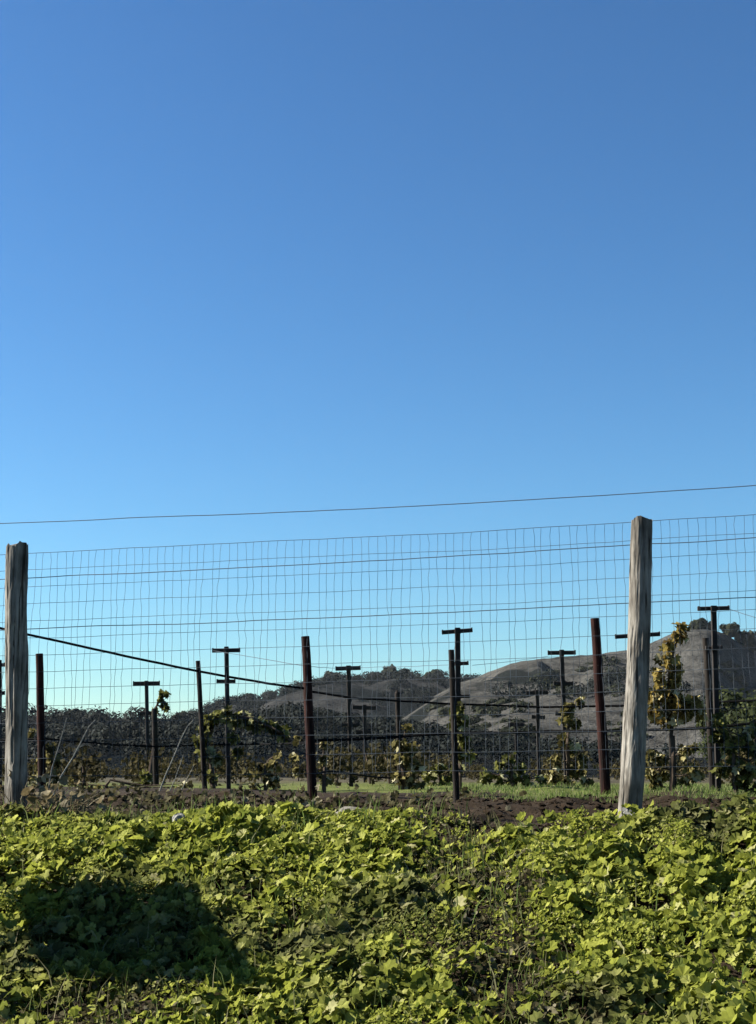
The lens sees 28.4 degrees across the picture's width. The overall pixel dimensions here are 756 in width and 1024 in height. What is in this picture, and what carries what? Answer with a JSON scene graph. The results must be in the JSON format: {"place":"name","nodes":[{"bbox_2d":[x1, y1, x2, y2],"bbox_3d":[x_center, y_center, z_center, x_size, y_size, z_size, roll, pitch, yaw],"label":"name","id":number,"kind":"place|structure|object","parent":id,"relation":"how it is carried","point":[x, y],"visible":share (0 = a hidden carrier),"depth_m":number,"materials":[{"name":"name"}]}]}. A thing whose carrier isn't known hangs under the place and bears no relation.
{"place":"outdoors","nodes":[
{"label":"outdoors","id":0,"kind":"place"},
{"bbox_2d":[2,714,186,732],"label":"hill","id":1,"kind":"structure","parent":0,"point":[33,721],"depth_m":269.06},
{"bbox_2d":[173,711,186,718],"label":"oak tree","id":2,"kind":"object","parent":1,"relation":"on","point":[184,713],"visible":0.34,"depth_m":327.60,"materials":[{"name":"green plant"}]},
{"bbox_2d":[207,676,449,726],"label":"wooded far hill","id":3,"kind":"structure","parent":0,"point":[356,689],"depth_m":424.07,"materials":[{"name":"plant"}]},
{"bbox_2d":[323,671,337,676],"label":"oak tree","id":4,"kind":"object","parent":3,"relation":"on","point":[329,673],"visible":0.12,"depth_m":557.44,"materials":[{"name":"green plant"}]},
{"bbox_2d":[2,666,723,767],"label":"woods","id":5,"kind":"object","parent":3,"relation":"on","point":[97,731],"visible":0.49,"depth_m":155.66,"materials":[{"name":"green plant"}]},
{"bbox_2d":[381,664,396,673],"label":"oak tree","id":6,"kind":"object","parent":3,"relation":"on","point":[392,668],"visible":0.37,"depth_m":558.05,"materials":[{"name":"green plant"}]},
{"bbox_2d":[424,669,441,677],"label":"oak tree","id":7,"kind":"object","parent":3,"relation":"on","point":[434,671],"visible":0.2,"depth_m":555.60,"materials":[{"name":"green plant"}]},
{"bbox_2d":[2,718,722,777],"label":"wooded slope","id":8,"kind":"structure","parent":0,"point":[487,762],"depth_m":130.39,"materials":[{"name":"plant"}]},
{"bbox_2d":[0,778,755,1023],"bbox_3d":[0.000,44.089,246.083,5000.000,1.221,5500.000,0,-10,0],"label":"ground","id":9,"kind":"structure","parent":0,"point":[343,792],"depth_m":8.33,"materials":[{"name":"soil"}]},
{"bbox_2d":[0,660,4,785],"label":"trellis post","id":10,"kind":"object","parent":9,"relation":"on","point":[1,666],"visible":0.64,"depth_m":14.86,"materials":[{"name":"metal"}]},
{"bbox_2d":[5,541,28,805],"bbox_3d":[-2.259,1.155,9.341,0.205,1.955,0.163,0,-10,0],"label":"fence post","id":11,"kind":"object","parent":9,"relation":"on","point":[16,656],"visible":0.84,"depth_m":9.32,"materials":[{"name":"grey wood"}]},
{"bbox_2d":[0,514,755,776],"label":"wire mesh","id":12,"kind":"object","parent":11,"relation":"attached to","point":[340,645],"visible":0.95,"depth_m":8.89,"materials":[{"name":"metal"}]},
{"bbox_2d":[0,597,755,630],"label":"fence wire","id":13,"kind":"object","parent":11,"relation":"attached to","point":[385,615],"visible":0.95,"depth_m":8.91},
{"bbox_2d":[0,537,755,579],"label":"fence wire","id":14,"kind":"object","parent":11,"relation":"attached to","point":[387,560],"visible":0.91,"depth_m":8.97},
{"bbox_2d":[27,754,48,784],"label":"grapevine","id":15,"kind":"object","parent":9,"relation":"on","point":[30,771],"visible":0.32,"depth_m":21.13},
{"bbox_2d":[36,653,45,790],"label":"end post","id":16,"kind":"object","parent":9,"relation":"on","point":[41,750],"visible":0.62,"depth_m":11.87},
{"bbox_2d":[27,728,62,788],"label":"grapevine","id":17,"kind":"object","parent":9,"relation":"on","point":[50,756],"visible":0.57,"depth_m":13.79,"materials":[{"name":"green plant"}]},
{"bbox_2d":[46,761,66,778],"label":"grapevine","id":18,"kind":"object","parent":9,"relation":"on","point":[57,770],"visible":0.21,"depth_m":29.91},
{"bbox_2d":[48,718,66,788],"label":"dry stalk","id":19,"kind":"object","parent":9,"relation":"on","point":[55,756],"visible":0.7,"depth_m":10.66,"materials":[{"name":"plant"}]},
{"bbox_2d":[0,769,128,819],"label":"brush tangle","id":20,"kind":"object","parent":9,"relation":"on","point":[45,795],"visible":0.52,"depth_m":9.00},
{"bbox_2d":[59,761,70,776],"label":"grapevine","id":21,"kind":"object","parent":9,"relation":"on","point":[67,771],"visible":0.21,"depth_m":38.25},
{"bbox_2d":[53,720,94,794],"bbox_3d":[-2.140,1.757,10.454,0.314,0.608,0.012,0,-10,0],"label":"dry stalk","id":22,"kind":"object","parent":9,"relation":"on","point":[73,756],"visible":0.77,"depth_m":10.46,"materials":[{"name":"plant"}]},
{"bbox_2d":[58,738,111,789],"bbox_3d":[-3.111,2.636,15.513,0.599,0.561,1.172,0,-10,0],"label":"grapevine","id":23,"kind":"object","parent":9,"relation":"on","point":[78,765],"visible":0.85,"depth_m":15.48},
{"bbox_2d":[74,759,103,781],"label":"grapevine","id":24,"kind":"object","parent":9,"relation":"on","point":[97,771],"visible":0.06,"depth_m":32.98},
{"bbox_2d":[85,757,107,782],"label":"grapevine","id":25,"kind":"object","parent":9,"relation":"on","point":[98,776],"visible":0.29,"depth_m":23.92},
{"bbox_2d":[86,762,107,778],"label":"grapevine","id":26,"kind":"object","parent":9,"relation":"on","point":[104,776],"visible":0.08,"depth_m":41.48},
{"bbox_2d":[107,766,122,779],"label":"grapevine","id":27,"kind":"object","parent":9,"relation":"on","point":[114,772],"visible":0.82,"depth_m":51.72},
{"bbox_2d":[68,776,187,788],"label":"grass","id":28,"kind":"structure","parent":9,"relation":"on","point":[96,786],"depth_m":14.74,"materials":[{"name":"plant"}]},
{"bbox_2d":[115,751,145,779],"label":"grapevine","id":29,"kind":"object","parent":9,"relation":"on","point":[130,767],"visible":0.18,"depth_m":35.90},
{"bbox_2d":[121,755,143,781],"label":"grapevine","id":30,"kind":"object","parent":9,"relation":"on","point":[132,768],"visible":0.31,"depth_m":26.60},
{"bbox_2d":[133,681,159,759],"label":"trellis post","id":31,"kind":"object","parent":9,"relation":"on","point":[146,712],"visible":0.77,"depth_m":19.23,"materials":[{"name":"metal"}]},
{"bbox_2d":[122,747,175,784],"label":"grapevine","id":32,"kind":"object","parent":9,"relation":"on","point":[144,763],"visible":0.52,"depth_m":18.04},
{"bbox_2d":[137,689,170,785],"bbox_3d":[-2.558,2.612,17.012,0.427,1.204,0.184,0,-10,0],"label":"grapevine","id":33,"kind":"object","parent":9,"relation":"on","point":[147,779],"visible":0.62,"depth_m":17.00,"materials":[{"name":"green plant"}]},
{"bbox_2d":[152,709,158,784],"bbox_3d":[-2.493,2.778,16.772,0.118,1.137,0.069,0,-10,0],"label":"vine stake","id":34,"kind":"object","parent":9,"relation":"on","point":[155,751],"visible":0.66,"depth_m":16.77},
{"bbox_2d":[159,751,183,781],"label":"grapevine","id":35,"kind":"object","parent":9,"relation":"on","point":[171,766],"visible":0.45,"depth_m":29.52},
{"bbox_2d":[159,757,184,780],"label":"grapevine","id":36,"kind":"object","parent":9,"relation":"on","point":[172,779],"visible":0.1,"depth_m":39.13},
{"bbox_2d":[159,721,192,790],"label":"dry stalk","id":37,"kind":"object","parent":9,"relation":"on","point":[173,758],"visible":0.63,"depth_m":11.24,"materials":[{"name":"plant"}]},
{"bbox_2d":[177,765,193,778],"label":"grapevine","id":38,"kind":"object","parent":9,"relation":"on","point":[186,771],"visible":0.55,"depth_m":51.65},
{"bbox_2d":[178,753,208,780],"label":"grapevine","id":39,"kind":"object","parent":9,"relation":"on","point":[196,762],"visible":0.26,"depth_m":32.48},
{"bbox_2d":[196,661,206,788],"bbox_3d":[-1.534,1.978,13.055,0.143,1.360,0.045,0,-10,0],"label":"vine stake","id":40,"kind":"object","parent":9,"relation":"on","point":[202,744],"visible":0.73,"depth_m":13.05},
{"bbox_2d":[190,742,247,785],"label":"grapevine","id":41,"kind":"object","parent":9,"relation":"on","point":[220,769],"visible":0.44,"depth_m":20.69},
{"bbox_2d":[212,646,239,788],"bbox_3d":[-1.458,2.106,14.238,0.269,1.651,0.076,0,-10,0],"label":"trellis post","id":42,"kind":"object","parent":9,"relation":"on","point":[227,730],"visible":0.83,"depth_m":14.30,"materials":[{"name":"metal"}]},
{"bbox_2d":[190,705,291,788],"bbox_3d":[-1.190,2.072,13.134,0.936,0.763,0.204,0,-10,0],"label":"grapevine","id":43,"kind":"object","parent":9,"relation":"on","point":[274,729],"visible":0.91,"depth_m":13.14,"materials":[{"name":"green plant"}]},
{"bbox_2d":[223,746,264,782],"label":"grapevine","id":44,"kind":"object","parent":9,"relation":"on","point":[243,764],"visible":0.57,"depth_m":23.27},
{"bbox_2d":[241,749,282,789],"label":"grapevine","id":45,"kind":"object","parent":9,"relation":"on","point":[269,780],"visible":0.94,"depth_m":13.78,"materials":[{"name":"green plant"}]},
{"bbox_2d":[266,758,287,779],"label":"grapevine","id":46,"kind":"object","parent":9,"relation":"on","point":[277,774],"visible":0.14,"depth_m":41.93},
{"bbox_2d":[282,755,316,780],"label":"grapevine","id":47,"kind":"object","parent":9,"relation":"on","point":[296,765],"visible":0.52,"depth_m":28.95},
{"bbox_2d":[301,636,316,796],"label":"end post","id":48,"kind":"object","parent":9,"relation":"on","point":[309,726],"visible":0.67,"depth_m":10.78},
{"bbox_2d":[0,627,303,689],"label":"cable","id":49,"kind":"object","parent":48,"relation":"attached to","point":[155,662],"visible":0.87,"depth_m":10.54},
{"bbox_2d":[0,738,304,746],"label":"drip hose","id":50,"kind":"object","parent":48,"relation":"attached to","point":[157,746],"visible":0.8,"depth_m":12.94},
{"bbox_2d":[312,690,755,707],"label":"drip hose","id":51,"kind":"object","parent":48,"relation":"attached to","point":[470,704],"visible":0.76,"depth_m":12.00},
{"bbox_2d":[288,736,333,792],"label":"grapevine","id":52,"kind":"object","parent":9,"relation":"on","point":[324,780],"visible":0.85,"depth_m":11.82,"materials":[{"name":"green plant"}]},
{"bbox_2d":[316,741,358,785],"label":"grapevine","id":53,"kind":"object","parent":9,"relation":"on","point":[336,764],"visible":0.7,"depth_m":15.83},
{"bbox_2d":[335,665,360,786],"bbox_3d":[-0.331,2.508,16.403,0.280,1.647,0.079,0,-10,0],"label":"trellis post","id":54,"kind":"object","parent":9,"relation":"on","point":[348,669],"visible":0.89,"depth_m":16.46,"materials":[{"name":"metal"}]},
{"bbox_2d":[335,806,360,812],"bbox_3d":[-0.169,1.753,8.711,0.192,0.063,0.159,-7,11,-4],"label":"stone","id":55,"kind":"object","parent":9,"relation":"on","point":[346,807],"visible":0.27,"depth_m":8.73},
{"bbox_2d":[343,767,362,779],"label":"grapevine","id":56,"kind":"object","parent":9,"relation":"on","point":[354,768],"visible":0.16,"depth_m":38.07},
{"bbox_2d":[316,770,397,778],"bbox_3d":[-0.197,2.129,12.113,0.196,0.072,2.738,-3,-10,14],"label":"drip hose","id":57,"kind":"object","parent":9,"relation":"on","point":[335,771],"visible":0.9,"depth_m":12.43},
{"bbox_2d":[353,705,375,782],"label":"trellis post","id":58,"kind":"object","parent":9,"relation":"on","point":[359,707],"visible":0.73,"depth_m":24.73,"materials":[{"name":"metal"}]},
{"bbox_2d":[346,742,393,785],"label":"grapevine","id":59,"kind":"object","parent":9,"relation":"on","point":[369,765],"visible":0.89,"depth_m":18.42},
{"bbox_2d":[0,776,746,1023],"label":"dry weeds","id":60,"kind":"object","parent":9,"relation":"on","point":[483,957],"visible":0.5,"depth_m":6.84,"materials":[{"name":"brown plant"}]},
{"bbox_2d":[0,792,755,1023],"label":"weeds","id":61,"kind":"object","parent":9,"relation":"on","point":[731,1000],"visible":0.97,"depth_m":6.91,"materials":[{"name":"green plant"}]},
{"bbox_2d":[172,813,185,821],"bbox_3d":[-1.120,1.721,8.403,0.082,0.062,0.073,4,-11,-21],"label":"stone","id":62,"kind":"object","parent":61,"relation":"on","point":[178,816],"visible":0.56,"depth_m":8.38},
{"bbox_2d":[0,780,755,1023],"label":"grass","id":63,"kind":"structure","parent":9,"relation":"on","point":[698,788],"depth_m":7.64,"materials":[{"name":"plant"}]},
{"bbox_2d":[0,788,755,834],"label":"soil clods","id":64,"kind":"object","parent":9,"relation":"on","point":[541,808],"visible":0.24,"depth_m":9.37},
{"bbox_2d":[365,741,412,783],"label":"grapevine","id":65,"kind":"object","parent":9,"relation":"on","point":[391,770],"visible":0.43,"depth_m":21.04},
{"bbox_2d":[395,690,401,789],"bbox_3d":[0.193,2.154,13.329,0.086,1.130,0.051,0,-10,0],"label":"vine stake","id":66,"kind":"object","parent":9,"relation":"on","point":[397,712],"visible":0.52,"depth_m":13.36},
{"bbox_2d":[389,723,427,789],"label":"grapevine","id":67,"kind":"object","parent":9,"relation":"on","point":[411,765],"visible":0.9,"depth_m":13.00,"materials":[{"name":"green plant"}]},
{"bbox_2d":[384,740,438,780],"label":"grapevine","id":68,"kind":"object","parent":9,"relation":"on","point":[418,755],"visible":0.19,"depth_m":23.75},
{"bbox_2d":[405,744,436,781],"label":"grapevine","id":69,"kind":"object","parent":9,"relation":"on","point":[421,763],"visible":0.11,"depth_m":26.53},
{"bbox_2d":[421,763,452,786],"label":"grapevine","id":70,"kind":"object","parent":9,"relation":"on","point":[426,776],"visible":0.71,"depth_m":17.72,"materials":[{"name":"green plant"}]},
{"bbox_2d":[429,755,448,780],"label":"grapevine","id":71,"kind":"object","parent":9,"relation":"on","point":[439,759],"visible":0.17,"depth_m":35.44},
{"bbox_2d":[432,753,450,775],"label":"grapevine","id":72,"kind":"object","parent":9,"relation":"on","point":[446,759],"visible":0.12,"depth_m":38.40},
{"bbox_2d":[433,754,451,779],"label":"grapevine","id":73,"kind":"object","parent":9,"relation":"on","point":[446,771],"visible":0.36,"depth_m":32.38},
{"bbox_2d":[448,650,459,802],"bbox_3d":[0.502,1.532,9.783,0.075,1.263,0.043,0,-10,0],"label":"vine stake","id":74,"kind":"object","parent":9,"relation":"on","point":[455,775],"visible":0.72,"depth_m":9.79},
{"bbox_2d":[442,627,472,745],"bbox_3d":[0.650,1.759,12.168,0.255,1.640,0.077,0,-10,0],"label":"trellis post","id":75,"kind":"object","parent":9,"relation":"on","point":[458,662],"visible":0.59,"depth_m":12.26,"materials":[{"name":"metal"}]},
{"bbox_2d":[217,651,439,667],"bbox_3d":[-0.550,1.409,13.660,1.778,0.406,5.475,2,-10,-11],"label":"trellis wire","id":76,"kind":"object","parent":75,"relation":"attached to","point":[327,667],"visible":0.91,"depth_m":13.17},
{"bbox_2d":[446,701,476,790],"bbox_3d":[0.669,1.894,11.942,0.255,0.772,0.181,0,-10,0],"label":"grapevine","id":77,"kind":"object","parent":9,"relation":"on","point":[462,722],"visible":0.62,"depth_m":11.95,"materials":[{"name":"green plant"}]},
{"bbox_2d":[463,765,478,779],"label":"grapevine","id":78,"kind":"object","parent":9,"relation":"on","point":[469,774],"visible":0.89,"depth_m":45.00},
{"bbox_2d":[465,762,482,779],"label":"grapevine","id":79,"kind":"object","parent":9,"relation":"on","point":[477,771],"visible":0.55,"depth_m":48.49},
{"bbox_2d":[477,752,547,787],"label":"grapevine","id":80,"kind":"object","parent":9,"relation":"on","point":[513,779],"visible":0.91,"depth_m":15.74,"materials":[{"name":"green plant"}]},
{"bbox_2d":[508,722,524,781],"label":"trellis post","id":81,"kind":"object","parent":9,"relation":"on","point":[515,724],"visible":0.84,"depth_m":32.63,"materials":[{"name":"metal"}]},
{"bbox_2d":[526,690,547,782],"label":"trellis post","id":82,"kind":"object","parent":9,"relation":"on","point":[537,716],"visible":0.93,"depth_m":21.28,"materials":[{"name":"metal"}]},
{"bbox_2d":[526,756,548,780],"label":"grapevine","id":83,"kind":"object","parent":9,"relation":"on","point":[534,766],"visible":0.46,"depth_m":24.91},
{"bbox_2d":[535,757,562,775],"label":"grapevine","id":84,"kind":"object","parent":9,"relation":"on","point":[545,766],"visible":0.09,"depth_m":22.14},
{"bbox_2d":[547,650,575,778],"bbox_3d":[1.788,2.151,14.434,0.273,1.644,0.076,0,-10,0],"label":"trellis post","id":85,"kind":"object","parent":9,"relation":"on","point":[561,654],"visible":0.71,"depth_m":14.51,"materials":[{"name":"metal"}]},
{"bbox_2d":[545,696,594,788],"bbox_3d":[1.761,2.179,13.735,0.470,0.974,0.248,0,-10,0],"label":"grapevine","id":86,"kind":"object","parent":9,"relation":"on","point":[568,720],"visible":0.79,"depth_m":13.70,"materials":[{"name":"yellow-green leaf"},{"name":"woody vine stem"}]},
{"bbox_2d":[541,745,598,780],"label":"grapevine","id":87,"kind":"object","parent":9,"relation":"on","point":[572,762],"visible":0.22,"depth_m":16.84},
{"bbox_2d":[590,618,610,794],"bbox_3d":[1.602,1.509,10.700,0.127,1.505,0.075,0,-10,0],"label":"end post","id":88,"kind":"object","parent":9,"relation":"on","point":[604,772],"visible":0.77,"depth_m":10.69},
{"bbox_2d":[597,759,617,778],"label":"grapevine","id":89,"kind":"object","parent":9,"relation":"on","point":[611,770],"visible":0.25,"depth_m":55.11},
{"bbox_2d":[610,759,619,779],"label":"grapevine","id":90,"kind":"object","parent":9,"relation":"on","point":[616,769],"visible":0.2,"depth_m":48.15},
{"bbox_2d":[622,807,634,814],"bbox_3d":[1.383,1.638,8.120,0.104,0.066,0.094,0,-10,0],"label":"litter scrap","id":91,"kind":"object","parent":9,"relation":"on","point":[626,811],"visible":0.34,"depth_m":8.13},
{"bbox_2d":[618,515,652,817],"bbox_3d":[1.444,0.985,8.377,0.247,1.940,0.144,0,-10,0],"label":"fence post","id":92,"kind":"object","parent":9,"relation":"on","point":[633,761],"visible":0.82,"depth_m":8.34,"materials":[{"name":"grey wood"}]},
{"bbox_2d":[615,631,659,638],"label":"trellis post","id":93,"kind":"object","parent":9,"relation":"on","point":[620,636],"visible":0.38,"depth_m":12.98,"materials":[{"name":"metal"}]},
{"bbox_2d":[646,755,676,772],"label":"grapevine","id":94,"kind":"object","parent":9,"relation":"on","point":[656,768],"visible":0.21,"depth_m":35.09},
{"bbox_2d":[669,736,676,788],"bbox_3d":[2.332,2.118,11.812,0.055,0.699,0.057,0,-10,0],"label":"vine stake","id":95,"kind":"object","parent":9,"relation":"on","point":[675,784],"visible":0.21,"depth_m":11.83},
{"bbox_2d":[645,742,704,791],"bbox_3d":[2.252,1.973,11.426,0.496,0.436,0.184,0,-10,0],"label":"grapevine","id":96,"kind":"object","parent":9,"relation":"on","point":[657,777],"visible":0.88,"depth_m":11.42,"materials":[{"name":"green plant"}]},
{"bbox_2d":[647,622,707,790],"bbox_3d":[2.104,1.389,10.626,0.474,1.239,0.258,0,-10,0],"label":"grapevine","id":97,"kind":"object","parent":9,"relation":"on","point":[669,714],"visible":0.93,"depth_m":10.62,"materials":[{"name":"green plant"}]},
{"bbox_2d":[664,755,703,778],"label":"grapevine","id":98,"kind":"object","parent":9,"relation":"on","point":[679,764],"visible":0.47,"depth_m":29.00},
{"bbox_2d":[702,638,714,789],"bbox_3d":[2.486,1.638,11.185,0.071,1.395,0.055,0,-10,0],"label":"vine stake","id":99,"kind":"object","parent":9,"relation":"on","point":[708,694],"visible":0.64,"depth_m":11.20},
{"bbox_2d":[697,605,729,790],"bbox_3d":[2.449,1.488,10.793,0.231,1.631,0.074,0,-10,0],"label":"trellis post","id":100,"kind":"object","parent":9,"relation":"on","point":[715,681],"visible":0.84,"depth_m":10.86,"materials":[{"name":"metal"}]},
{"bbox_2d":[315,721,755,741],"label":"drip hose","id":101,"kind":"object","parent":100,"relation":"attached to","point":[500,732],"visible":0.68,"depth_m":11.10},
{"bbox_2d":[695,691,743,777],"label":"grapevine","id":102,"kind":"object","parent":9,"relation":"on","point":[701,723],"visible":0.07,"depth_m":82.71,"materials":[{"name":"green plant"}]},
{"bbox_2d":[704,686,755,753],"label":"green tree","id":103,"kind":"object","parent":9,"relation":"on","point":[741,707],"visible":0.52,"depth_m":76.62,"materials":[{"name":"green plant"}]},
{"bbox_2d":[707,711,755,794],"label":"grapevine","id":104,"kind":"object","parent":9,"relation":"on","point":[743,774],"visible":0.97,"depth_m":10.44,"materials":[{"name":"green plant"}]},
{"bbox_2d":[720,748,755,785],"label":"grapevine","id":105,"kind":"object","parent":9,"relation":"on","point":[746,757],"visible":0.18,"depth_m":18.15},
{"bbox_2d":[721,740,754,784],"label":"grapevine","id":106,"kind":"object","parent":9,"relation":"on","point":[739,751],"depth_m":21.25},
{"bbox_2d":[0,0,755,717],"label":"sky","id":107,"kind":"structure","parent":0,"point":[257,256],"materials":[{"name":"blue"}]},
{"bbox_2d":[402,628,755,757],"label":"dry grass hill","id":108,"kind":"structure","parent":0,"point":[691,663],"depth_m":339.60,"materials":[{"name":"plant"}]},
{"bbox_2d":[423,654,755,741],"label":"hillside scrub","id":109,"kind":"object","parent":108,"relation":"on","point":[475,719],"visible":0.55,"depth_m":256.08,"materials":[{"name":"green plant"}]},
{"bbox_2d":[688,618,710,629],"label":"oak tree","id":110,"kind":"object","parent":108,"relation":"on","point":[699,623],"visible":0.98,"depth_m":428.68,"materials":[{"name":"green plant"}]},
{"bbox_2d":[719,622,739,637],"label":"oak tree","id":111,"kind":"object","parent":108,"relation":"on","point":[724,628],"visible":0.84,"depth_m":426.88,"materials":[{"name":"green plant"}]},
{"bbox_2d":[734,630,755,647],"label":"oak tree","id":112,"kind":"object","parent":108,"relation":"on","point":[745,638],"visible":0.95,"depth_m":426.48,"materials":[{"name":"green plant"}]},
{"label":"fence post","id":113,"kind":"object","parent":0,"visible":0},
{"bbox_2d":[0,485,755,523],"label":"fence wire","id":114,"kind":"object","parent":113,"relation":"attached to","point":[385,507],"visible":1,"depth_m":8.86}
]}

